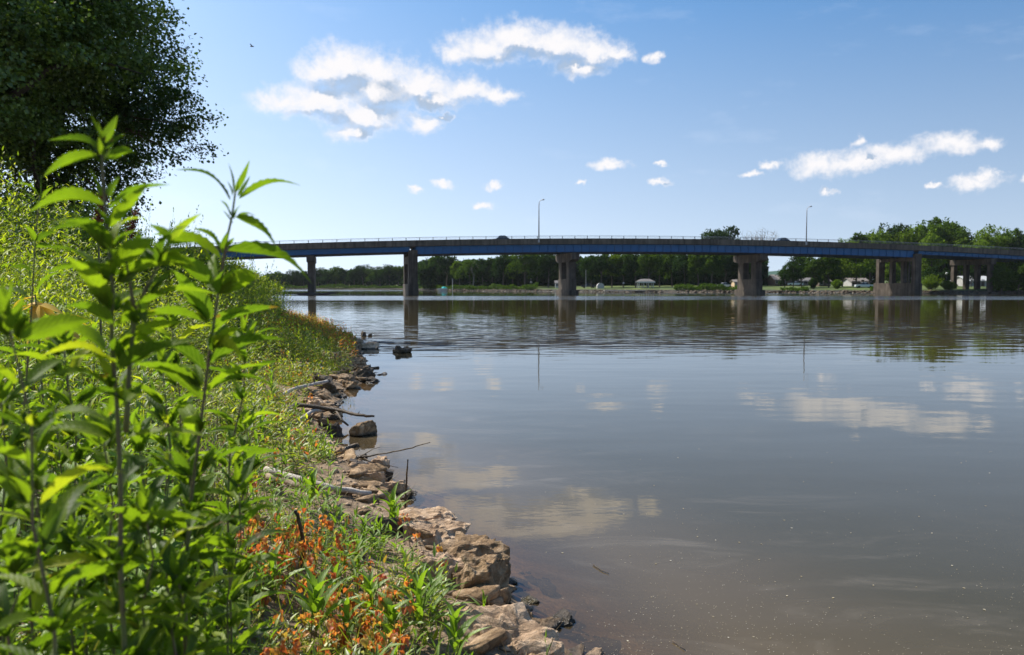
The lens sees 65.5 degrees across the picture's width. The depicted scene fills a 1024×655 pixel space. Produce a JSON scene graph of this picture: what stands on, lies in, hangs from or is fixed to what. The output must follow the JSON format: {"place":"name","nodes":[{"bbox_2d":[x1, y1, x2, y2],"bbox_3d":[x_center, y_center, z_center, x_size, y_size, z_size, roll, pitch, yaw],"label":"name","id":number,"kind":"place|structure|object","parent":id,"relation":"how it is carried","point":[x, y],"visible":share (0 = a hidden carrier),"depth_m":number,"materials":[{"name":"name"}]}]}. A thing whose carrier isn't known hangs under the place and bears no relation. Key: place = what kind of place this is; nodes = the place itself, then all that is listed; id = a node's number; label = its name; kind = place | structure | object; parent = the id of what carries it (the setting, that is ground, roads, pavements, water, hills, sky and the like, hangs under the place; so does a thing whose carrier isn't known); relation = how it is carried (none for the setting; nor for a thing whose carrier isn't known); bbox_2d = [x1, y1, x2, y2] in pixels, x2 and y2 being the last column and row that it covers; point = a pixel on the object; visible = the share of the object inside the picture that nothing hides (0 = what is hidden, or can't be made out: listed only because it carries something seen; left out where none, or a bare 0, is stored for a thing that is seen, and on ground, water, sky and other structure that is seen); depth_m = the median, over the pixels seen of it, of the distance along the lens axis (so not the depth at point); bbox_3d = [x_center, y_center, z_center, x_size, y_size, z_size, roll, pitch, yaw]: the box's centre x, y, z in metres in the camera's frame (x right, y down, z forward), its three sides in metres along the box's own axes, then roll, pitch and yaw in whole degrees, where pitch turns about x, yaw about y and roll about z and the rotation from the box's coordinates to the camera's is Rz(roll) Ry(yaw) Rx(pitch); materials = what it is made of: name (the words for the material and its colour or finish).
{"place":"outdoors","nodes":[
{"label":"outdoors","id":0,"kind":"place"},
{"bbox_2d":[0,289,641,654],"bbox_3d":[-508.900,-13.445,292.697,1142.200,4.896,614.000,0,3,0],"label":"bank ground","id":1,"kind":"structure","parent":0,"point":[566,597],"depth_m":4.93,"materials":[{"name":"soil"}]},
{"bbox_2d":[0,371,53,651],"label":"tall weed","id":2,"kind":"object","parent":1,"relation":"on","point":[17,438],"visible":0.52,"depth_m":1.53,"materials":[{"name":"green plant"}]},
{"bbox_2d":[13,296,61,523],"bbox_3d":[-2.046,0.440,3.391,0.234,1.150,0.170,0,3,9],"label":"yellowed plant","id":3,"kind":"object","parent":1,"relation":"on","point":[39,309],"visible":0.45,"depth_m":3.40,"materials":[{"name":"yellow plant"}]},
{"bbox_2d":[0,524,81,654],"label":"tall weed","id":4,"kind":"object","parent":1,"relation":"on","point":[16,561],"visible":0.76,"depth_m":1.24,"materials":[{"name":"green plant"}]},
{"bbox_2d":[0,183,86,654],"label":"tall weed","id":5,"kind":"object","parent":1,"relation":"on","point":[49,550],"visible":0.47,"depth_m":1.95,"materials":[{"name":"green plant"}]},
{"bbox_2d":[0,190,102,286],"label":"willow bush","id":6,"kind":"object","parent":1,"relation":"on","point":[51,221],"visible":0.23,"depth_m":16.68,"materials":[{"name":"green plant"}]},
{"bbox_2d":[0,446,106,654],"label":"tall weed","id":7,"kind":"object","parent":1,"relation":"on","point":[36,601],"visible":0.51,"depth_m":1.33,"materials":[{"name":"green plant"}]},
{"bbox_2d":[7,380,110,652],"bbox_3d":[-1.228,0.688,2.179,0.268,1.109,0.275,0,3,0],"label":"tall weed","id":8,"kind":"object","parent":1,"relation":"on","point":[61,458],"visible":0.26,"depth_m":2.12,"materials":[{"name":"green plant"}]},
{"bbox_2d":[3,330,128,654],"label":"tall weed","id":9,"kind":"object","parent":1,"relation":"on","point":[77,454],"visible":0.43,"depth_m":1.62,"materials":[{"name":"green plant"}]},
{"bbox_2d":[17,515,119,654],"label":"tall weed","id":10,"kind":"object","parent":1,"relation":"on","point":[64,542],"visible":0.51,"depth_m":1.49,"materials":[{"name":"green plant"}]},
{"bbox_2d":[0,280,140,654],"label":"tall weed","id":11,"kind":"object","parent":1,"relation":"on","point":[16,487],"visible":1,"depth_m":1.07,"materials":[{"name":"green plant"}]},
{"bbox_2d":[36,463,132,654],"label":"tall weed","id":12,"kind":"object","parent":1,"relation":"on","point":[94,604],"visible":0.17,"depth_m":1.95,"materials":[{"name":"green plant"}]},
{"bbox_2d":[31,199,144,289],"bbox_3d":[-12.358,-2.416,22.932,3.771,2.674,3.754,0,3,0],"label":"willow bush","id":13,"kind":"object","parent":1,"relation":"on","point":[90,216],"visible":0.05,"depth_m":22.47,"materials":[{"name":"green plant"}]},
{"bbox_2d":[0,241,196,599],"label":"tall grass","id":14,"kind":"structure","parent":1,"relation":"on","point":[22,526],"depth_m":5.28,"materials":[{"name":"plant"}]},
{"bbox_2d":[0,159,204,552],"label":"leafy undergrowth","id":15,"kind":"object","parent":1,"relation":"on","point":[42,293],"visible":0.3,"depth_m":5.95,"materials":[{"name":"green plant"}]},
{"bbox_2d":[0,0,207,224],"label":"maple tree","id":16,"kind":"object","parent":1,"relation":"on","point":[59,40],"visible":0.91,"depth_m":24.07,"materials":[{"name":"green plant"}]},
{"bbox_2d":[19,404,194,654],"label":"tall weed","id":17,"kind":"object","parent":1,"relation":"on","point":[102,633],"visible":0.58,"depth_m":1.37,"materials":[{"name":"green plant"}]},
{"bbox_2d":[0,263,225,654],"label":"weed thicket","id":18,"kind":"object","parent":1,"relation":"on","point":[12,589],"visible":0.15,"depth_m":3.19,"materials":[{"name":"green plant"}]},
{"bbox_2d":[0,0,228,225],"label":"maple tree","id":19,"kind":"object","parent":1,"relation":"on","point":[141,124],"visible":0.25,"depth_m":28.22,"materials":[{"name":"green plant"}]},
{"bbox_2d":[29,114,214,654],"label":"tall weed","id":20,"kind":"object","parent":1,"relation":"on","point":[102,292],"visible":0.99,"depth_m":1.20,"materials":[{"name":"green plant"}]},
{"bbox_2d":[78,411,202,653],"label":"tall weed","id":21,"kind":"object","parent":1,"relation":"on","point":[139,443],"visible":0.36,"depth_m":1.53,"materials":[{"name":"green plant"}]},
{"bbox_2d":[76,480,206,654],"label":"tall weed","id":22,"kind":"object","parent":1,"relation":"on","point":[146,500],"visible":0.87,"depth_m":1.28,"materials":[{"name":"green plant"}]},
{"bbox_2d":[95,236,194,309],"bbox_3d":[-8.038,-1.202,17.442,2.573,1.632,2.537,0,3,0],"label":"willow bush","id":23,"kind":"object","parent":1,"relation":"on","point":[164,271],"visible":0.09,"depth_m":17.15,"materials":[{"name":"green plant"}]},
{"bbox_2d":[0,143,292,362],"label":"tall undergrowth","id":24,"kind":"object","parent":1,"relation":"on","point":[263,293],"visible":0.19,"depth_m":14.20,"materials":[{"name":"green plant"}]},
{"bbox_2d":[0,293,305,578],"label":"dead grass","id":25,"kind":"structure","parent":1,"relation":"on","point":[24,449],"depth_m":4.81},
{"bbox_2d":[99,348,225,654],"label":"tall weed","id":26,"kind":"object","parent":1,"relation":"on","point":[160,412],"visible":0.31,"depth_m":1.72,"materials":[{"name":"green plant"}]},
{"bbox_2d":[102,537,246,654],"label":"tall weed","id":27,"kind":"object","parent":1,"relation":"on","point":[175,567],"visible":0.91,"depth_m":1.33,"materials":[{"name":"green plant"}]},
{"bbox_2d":[5,298,353,447],"bbox_3d":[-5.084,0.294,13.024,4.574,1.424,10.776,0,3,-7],"label":"bank grass","id":28,"kind":"structure","parent":1,"relation":"on","point":[272,415],"depth_m":11.73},
{"bbox_2d":[29,266,332,476],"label":"bank weeds","id":29,"kind":"object","parent":1,"relation":"on","point":[307,339],"visible":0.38,"depth_m":10.74,"materials":[{"name":"green plant"}]},
{"bbox_2d":[125,424,245,654],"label":"tall weed","id":30,"kind":"object","parent":1,"relation":"on","point":[188,449],"visible":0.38,"depth_m":1.52,"materials":[{"name":"green plant"}]},
{"bbox_2d":[141,302,239,652],"bbox_3d":[-0.967,0.608,2.372,0.302,1.376,0.261,3,4,41],"label":"tall weed","id":31,"kind":"object","parent":1,"relation":"on","point":[177,360],"visible":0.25,"depth_m":2.32,"materials":[{"name":"green plant"}]},
{"bbox_2d":[89,160,310,654],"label":"tall weed","id":32,"kind":"object","parent":1,"relation":"on","point":[221,342],"visible":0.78,"depth_m":1.45,"materials":[{"name":"green plant"}]},
{"bbox_2d":[146,513,253,654],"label":"tall weed","id":33,"kind":"object","parent":1,"relation":"on","point":[213,572],"visible":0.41,"depth_m":1.79,"materials":[{"name":"green plant"}]},
{"bbox_2d":[15,418,442,653],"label":"creeping plants","id":34,"kind":"object","parent":1,"relation":"on","point":[362,582],"visible":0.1,"depth_m":3.90,"materials":[{"name":"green plant"}]},
{"bbox_2d":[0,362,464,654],"bbox_3d":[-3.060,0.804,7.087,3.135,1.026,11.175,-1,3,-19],"label":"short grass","id":35,"kind":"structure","parent":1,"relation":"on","point":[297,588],"depth_m":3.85,"materials":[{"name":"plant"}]},
{"bbox_2d":[11,392,457,654],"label":"ground cover","id":36,"kind":"object","parent":1,"relation":"on","point":[315,652],"visible":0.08,"depth_m":3.61,"materials":[{"name":"green plant"}]},
{"bbox_2d":[181,453,291,652],"bbox_3d":[-0.595,0.829,1.703,0.261,1.134,0.319,-1,3,-10],"label":"tall weed","id":37,"kind":"object","parent":1,"relation":"on","point":[243,476],"visible":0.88,"depth_m":1.64,"materials":[{"name":"green plant"}]},
{"bbox_2d":[8,391,473,654],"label":"lance leaved plants","id":38,"kind":"object","parent":1,"relation":"on","point":[379,525],"visible":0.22,"depth_m":4.56,"materials":[{"name":"green plant"}]},
{"bbox_2d":[189,314,295,654],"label":"tall weed","id":39,"kind":"object","parent":1,"relation":"on","point":[240,393],"visible":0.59,"depth_m":1.94,"materials":[{"name":"green plant"}]},
{"bbox_2d":[198,402,286,654],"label":"tall weed","id":40,"kind":"object","parent":1,"relation":"on","point":[244,440],"visible":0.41,"depth_m":2.14,"materials":[{"name":"green plant"}]},
{"bbox_2d":[173,293,351,348],"bbox_3d":[-8.842,-0.565,28.345,5.019,1.616,21.809,-1,3,-19],"label":"rust smartweed","id":41,"kind":"object","parent":1,"relation":"on","point":[327,325],"visible":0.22,"depth_m":24.31,"materials":[{"name":"orange plant"}]},
{"bbox_2d":[181,323,344,403],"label":"rust plants","id":42,"kind":"object","parent":1,"relation":"on","point":[275,372],"visible":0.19,"depth_m":13.43,"materials":[{"name":"orange plant"}]},
{"bbox_2d":[252,542,313,597],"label":"lance leaf plant","id":43,"kind":"object","parent":1,"relation":"on","point":[273,567],"visible":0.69,"depth_m":3.70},
{"bbox_2d":[16,354,561,654],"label":"dry stalks","id":44,"kind":"object","parent":1,"relation":"on","point":[344,539],"visible":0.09,"depth_m":5.07,"materials":[{"name":"plant"}]},
{"bbox_2d":[226,302,357,357],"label":"rust shoots","id":45,"kind":"object","parent":1,"relation":"on","point":[342,337],"visible":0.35,"depth_m":21.94,"materials":[{"name":"orange plant"}]},
{"bbox_2d":[16,326,599,654],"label":"pebbles","id":46,"kind":"object","parent":1,"relation":"on","point":[418,495],"visible":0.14,"depth_m":6.12,"materials":[{"name":"stone"}]},
{"bbox_2d":[263,466,371,495],"bbox_3d":[-1.509,1.192,6.066,0.862,0.211,0.212,0,3,7],"label":"driftwood log","id":47,"kind":"object","parent":1,"relation":"on","point":[353,491],"visible":0.57,"depth_m":6.05,"materials":[{"name":"grey wood"}]},
{"bbox_2d":[281,565,360,636],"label":"lance leaf plant","id":48,"kind":"object","parent":1,"relation":"on","point":[316,600],"visible":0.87,"depth_m":3.41,"materials":[{"name":"plant"}]},
{"bbox_2d":[311,372,338,392],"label":"rock","id":49,"kind":"object","parent":1,"relation":"on","point":[330,386],"visible":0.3,"depth_m":12.48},
{"bbox_2d":[277,402,374,425],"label":"driftwood branch","id":50,"kind":"object","parent":1,"relation":"on","point":[337,410],"visible":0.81,"depth_m":9.82,"materials":[{"name":"brown wood"}]},
{"bbox_2d":[310,388,346,406],"bbox_3d":[-2.745,1.083,11.948,0.586,0.342,0.554,-2,4,-40],"label":"rock","id":51,"kind":"object","parent":1,"relation":"on","point":[326,394],"visible":0.5,"depth_m":11.85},
{"bbox_2d":[234,392,447,654],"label":"orange seedlings","id":52,"kind":"object","parent":1,"relation":"on","point":[335,629],"visible":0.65,"depth_m":3.65,"materials":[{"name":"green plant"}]},
{"bbox_2d":[320,597,369,642],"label":"lance leaf plant","id":53,"kind":"object","parent":1,"relation":"on","point":[345,608],"visible":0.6,"depth_m":3.41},
{"bbox_2d":[349,420,376,446],"bbox_3d":[-1.771,1.260,9.378,0.288,0.334,0.310,1,3,16],"label":"rock","id":54,"kind":"object","parent":1,"relation":"on","point":[362,429],"visible":0.86,"depth_m":9.30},
{"bbox_2d":[337,567,391,622],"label":"lance leaf plant","id":55,"kind":"object","parent":1,"relation":"on","point":[370,588],"visible":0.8,"depth_m":3.67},
{"bbox_2d":[366,515,402,535],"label":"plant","id":56,"kind":"object","parent":1,"relation":"on","point":[386,520],"visible":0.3,"depth_m":5.29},
{"bbox_2d":[377,481,411,518],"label":"lance leaf plant","id":57,"kind":"object","parent":1,"relation":"on","point":[393,500],"visible":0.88,"depth_m":5.41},
{"bbox_2d":[369,591,427,633],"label":"lance leaf plant","id":58,"kind":"object","parent":1,"relation":"on","point":[391,610],"visible":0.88,"depth_m":3.41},
{"bbox_2d":[382,563,467,631],"bbox_3d":[-0.399,1.206,3.502,0.310,0.364,0.330,-2,4,-36],"label":"lance leaf plant","id":59,"kind":"object","parent":1,"relation":"on","point":[419,593],"visible":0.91,"depth_m":3.51,"materials":[{"name":"plant"}]},
{"bbox_2d":[396,506,456,520],"bbox_3d":[-0.642,1.395,5.628,0.510,0.237,0.489,2,8,0],"label":"rock","id":60,"kind":"object","parent":1,"relation":"on","point":[426,514],"visible":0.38,"depth_m":5.58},
{"bbox_2d":[402,517,470,544],"bbox_3d":[-0.521,1.450,5.354,0.442,0.327,0.370,1,3,15],"label":"rock","id":61,"kind":"object","parent":1,"relation":"on","point":[439,528],"visible":0.52,"depth_m":5.29,"materials":[{"name":"stone"}]},
{"bbox_2d":[412,552,463,587],"bbox_3d":[-0.382,1.387,4.259,0.404,0.367,0.220,2,-4,0],"label":"rock","id":62,"kind":"object","parent":1,"relation":"on","point":[428,558],"visible":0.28,"depth_m":4.20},
{"bbox_2d":[408,558,475,618],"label":"lance leaf plant","id":63,"kind":"object","parent":1,"relation":"on","point":[442,594],"visible":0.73,"depth_m":3.71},
{"bbox_2d":[279,337,621,654],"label":"shore rubble","id":64,"kind":"object","parent":1,"relation":"on","point":[487,641],"visible":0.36,"depth_m":4.85,"materials":[{"name":"stone"}]},
{"bbox_2d":[436,596,491,654],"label":"lance leaf plant","id":65,"kind":"object","parent":1,"relation":"on","point":[453,633],"visible":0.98,"depth_m":3.36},
{"bbox_2d":[432,531,510,565],"bbox_3d":[-0.297,1.467,4.715,0.438,0.425,0.431,-2,4,-34],"label":"rock","id":66,"kind":"object","parent":1,"relation":"on","point":[477,545],"visible":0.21,"depth_m":4.67,"materials":[{"name":"stone"}]},
{"bbox_2d":[451,550,510,589],"bbox_3d":[-0.206,1.441,4.236,0.381,0.468,0.293,0,3,8],"label":"rock","id":67,"kind":"object","parent":1,"relation":"on","point":[494,569],"visible":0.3,"depth_m":4.18,"materials":[{"name":"stone"}]},
{"bbox_2d":[457,602,564,654],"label":"rock","id":68,"kind":"object","parent":1,"relation":"on","point":[512,616],"visible":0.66,"depth_m":3.64,"materials":[{"name":"stone"}]},
{"bbox_2d":[531,617,561,637],"bbox_3d":[0.129,1.530,4.025,0.268,0.183,0.224,-7,-1,0],"label":"rock","id":69,"kind":"object","parent":1,"relation":"on","point":[552,622],"visible":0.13,"depth_m":4.06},
{"bbox_2d":[552,608,576,628],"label":"rock","id":70,"kind":"object","parent":1,"relation":"on","point":[568,620],"visible":0.53,"depth_m":4.14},
{"bbox_2d":[0,0,1023,275],"label":"sky","id":71,"kind":"structure","parent":0,"point":[395,119],"materials":[{"name":"blue"}]},
{"bbox_2d":[273,289,1023,654],"bbox_3d":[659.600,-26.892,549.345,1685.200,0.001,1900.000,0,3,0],"label":"water","id":72,"kind":"structure","parent":0,"point":[559,433],"depth_m":8.59,"materials":[{"name":"liquid"}]},
{"bbox_2d":[283,280,1023,293],"bbox_3d":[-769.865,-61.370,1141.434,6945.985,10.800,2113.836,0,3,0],"label":"bank ground","id":73,"kind":"structure","parent":0,"point":[657,288],"depth_m":231.20,"materials":[{"name":"green plant"}]},
{"bbox_2d":[268,268,403,286],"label":"distant wood","id":74,"kind":"object","parent":73,"relation":"on","point":[376,283],"visible":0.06,"depth_m":434.96,"materials":[{"name":"green plant"}]},
{"bbox_2d":[432,256,459,285],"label":"broadleaf tree","id":75,"kind":"object","parent":73,"relation":"on","point":[440,261],"visible":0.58,"depth_m":297.95,"materials":[{"name":"green plant"}]},
{"bbox_2d":[471,257,491,285],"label":"broadleaf tree","id":76,"kind":"object","parent":73,"relation":"on","point":[481,270],"visible":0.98,"depth_m":280.99,"materials":[{"name":"green plant"}]},
{"bbox_2d":[488,255,518,285],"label":"broadleaf tree","id":77,"kind":"object","parent":73,"relation":"on","point":[501,263],"visible":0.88,"depth_m":275.60,"materials":[{"name":"green plant"}]},
{"bbox_2d":[505,255,542,284],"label":"broadleaf tree","id":78,"kind":"object","parent":73,"relation":"on","point":[529,264],"visible":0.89,"depth_m":268.52,"materials":[{"name":"green plant"}]},
{"bbox_2d":[535,254,558,286],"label":"broadleaf tree","id":79,"kind":"object","parent":73,"relation":"on","point":[546,261],"visible":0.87,"depth_m":271.23,"materials":[{"name":"green plant"}]},
{"bbox_2d":[418,254,768,288],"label":"background wood","id":80,"kind":"object","parent":73,"relation":"on","point":[428,276],"visible":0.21,"depth_m":287.35,"materials":[{"name":"green plant"}]},
{"bbox_2d":[175,236,1023,294],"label":"bridge","id":81,"kind":"structure","parent":73,"relation":"on","point":[754,253],"depth_m":166.85,"materials":[{"name":"concrete"}]},
{"bbox_2d":[586,254,619,282],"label":"broadleaf tree","id":82,"kind":"object","parent":73,"relation":"on","point":[596,268],"visible":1,"depth_m":245.52,"materials":[{"name":"green plant"}]},
{"bbox_2d":[620,254,650,287],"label":"broadleaf tree","id":83,"kind":"object","parent":73,"relation":"on","point":[631,264],"visible":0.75,"depth_m":245.65,"materials":[{"name":"green plant"}]},
{"bbox_2d":[633,254,666,287],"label":"broadleaf tree","id":84,"kind":"object","parent":73,"relation":"on","point":[647,261],"visible":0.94,"depth_m":242.32,"materials":[{"name":"green plant"}]},
{"bbox_2d":[279,282,1023,291],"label":"riverside brush","id":85,"kind":"object","parent":73,"relation":"on","point":[714,287],"visible":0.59,"depth_m":254.20,"materials":[{"name":"green plant"}]},
{"bbox_2d":[671,255,691,283],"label":"broadleaf tree","id":86,"kind":"object","parent":73,"relation":"on","point":[679,268],"visible":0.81,"depth_m":245.03,"materials":[{"name":"green plant"}]},
{"bbox_2d":[687,255,708,285],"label":"broadleaf tree","id":87,"kind":"object","parent":73,"relation":"on","point":[694,264],"visible":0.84,"depth_m":239.66,"materials":[{"name":"green plant"}]},
{"bbox_2d":[398,288,1023,293],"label":"riprap","id":88,"kind":"object","parent":73,"relation":"on","point":[928,291],"visible":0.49,"depth_m":198.65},
{"bbox_2d":[699,255,726,282],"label":"broadleaf tree","id":89,"kind":"object","parent":73,"relation":"on","point":[713,263],"visible":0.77,"depth_m":236.77,"materials":[{"name":"green plant"}]},
{"bbox_2d":[710,255,737,282],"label":"broadleaf tree","id":90,"kind":"object","parent":73,"relation":"on","point":[729,267],"visible":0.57,"depth_m":243.56,"materials":[{"name":"green plant"}]},
{"bbox_2d":[775,260,806,287],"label":"broadleaf tree","id":91,"kind":"object","parent":73,"relation":"on","point":[790,269],"visible":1,"depth_m":213.86,"materials":[{"name":"green plant"}]},
{"bbox_2d":[801,257,828,283],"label":"broadleaf tree","id":92,"kind":"object","parent":73,"relation":"on","point":[814,264],"visible":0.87,"depth_m":217.32,"materials":[{"name":"green plant"}]},
{"bbox_2d":[817,257,843,287],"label":"broadleaf tree","id":93,"kind":"object","parent":73,"relation":"on","point":[832,268],"visible":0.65,"depth_m":220.71,"materials":[{"name":"green plant"}]},
{"bbox_2d":[838,258,875,284],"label":"broadleaf tree","id":94,"kind":"object","parent":73,"relation":"on","point":[849,266],"visible":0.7,"depth_m":221.10,"materials":[{"name":"green plant"}]},
{"bbox_2d":[863,228,894,243],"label":"broadleaf tree","id":95,"kind":"object","parent":73,"relation":"on","point":[875,237],"visible":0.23,"depth_m":254.20,"materials":[{"name":"green plant"}]},
{"bbox_2d":[891,224,926,282],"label":"broadleaf tree","id":96,"kind":"object","parent":73,"relation":"on","point":[905,236],"visible":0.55,"depth_m":254.05,"materials":[{"name":"green plant"}]},
{"bbox_2d":[802,233,1023,283],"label":"bank wood","id":97,"kind":"object","parent":73,"relation":"on","point":[940,268],"visible":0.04,"depth_m":267.11,"materials":[{"name":"green plant"}]},
{"bbox_2d":[905,220,953,267],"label":"broadleaf tree","id":98,"kind":"object","parent":73,"relation":"on","point":[941,230],"visible":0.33,"depth_m":251.31,"materials":[{"name":"green plant"}]},
{"bbox_2d":[915,227,949,278],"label":"broadleaf tree","id":99,"kind":"object","parent":73,"relation":"on","point":[934,236],"visible":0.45,"depth_m":235.33,"materials":[{"name":"green plant"}]},
{"bbox_2d":[945,226,975,275],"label":"broadleaf tree","id":100,"kind":"object","parent":73,"relation":"on","point":[960,234],"visible":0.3,"depth_m":249.43,"materials":[{"name":"green plant"}]},
{"bbox_2d":[953,236,998,274],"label":"broadleaf tree","id":101,"kind":"object","parent":73,"relation":"on","point":[977,243],"visible":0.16,"depth_m":243.79,"materials":[{"name":"green plant"}]},
{"bbox_2d":[968,224,1013,267],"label":"broadleaf tree","id":102,"kind":"object","parent":73,"relation":"on","point":[992,240],"visible":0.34,"depth_m":248.10,"materials":[{"name":"green plant"}]},
{"bbox_2d":[987,264,1018,293],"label":"broadleaf tree","id":103,"kind":"object","parent":73,"relation":"on","point":[1003,273],"visible":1,"depth_m":180.02,"materials":[{"name":"green plant"}]},
{"bbox_2d":[1003,261,1023,293],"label":"broadleaf tree","id":104,"kind":"object","parent":73,"relation":"on","point":[1019,269],"visible":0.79,"depth_m":181.98,"materials":[{"name":"green plant"}]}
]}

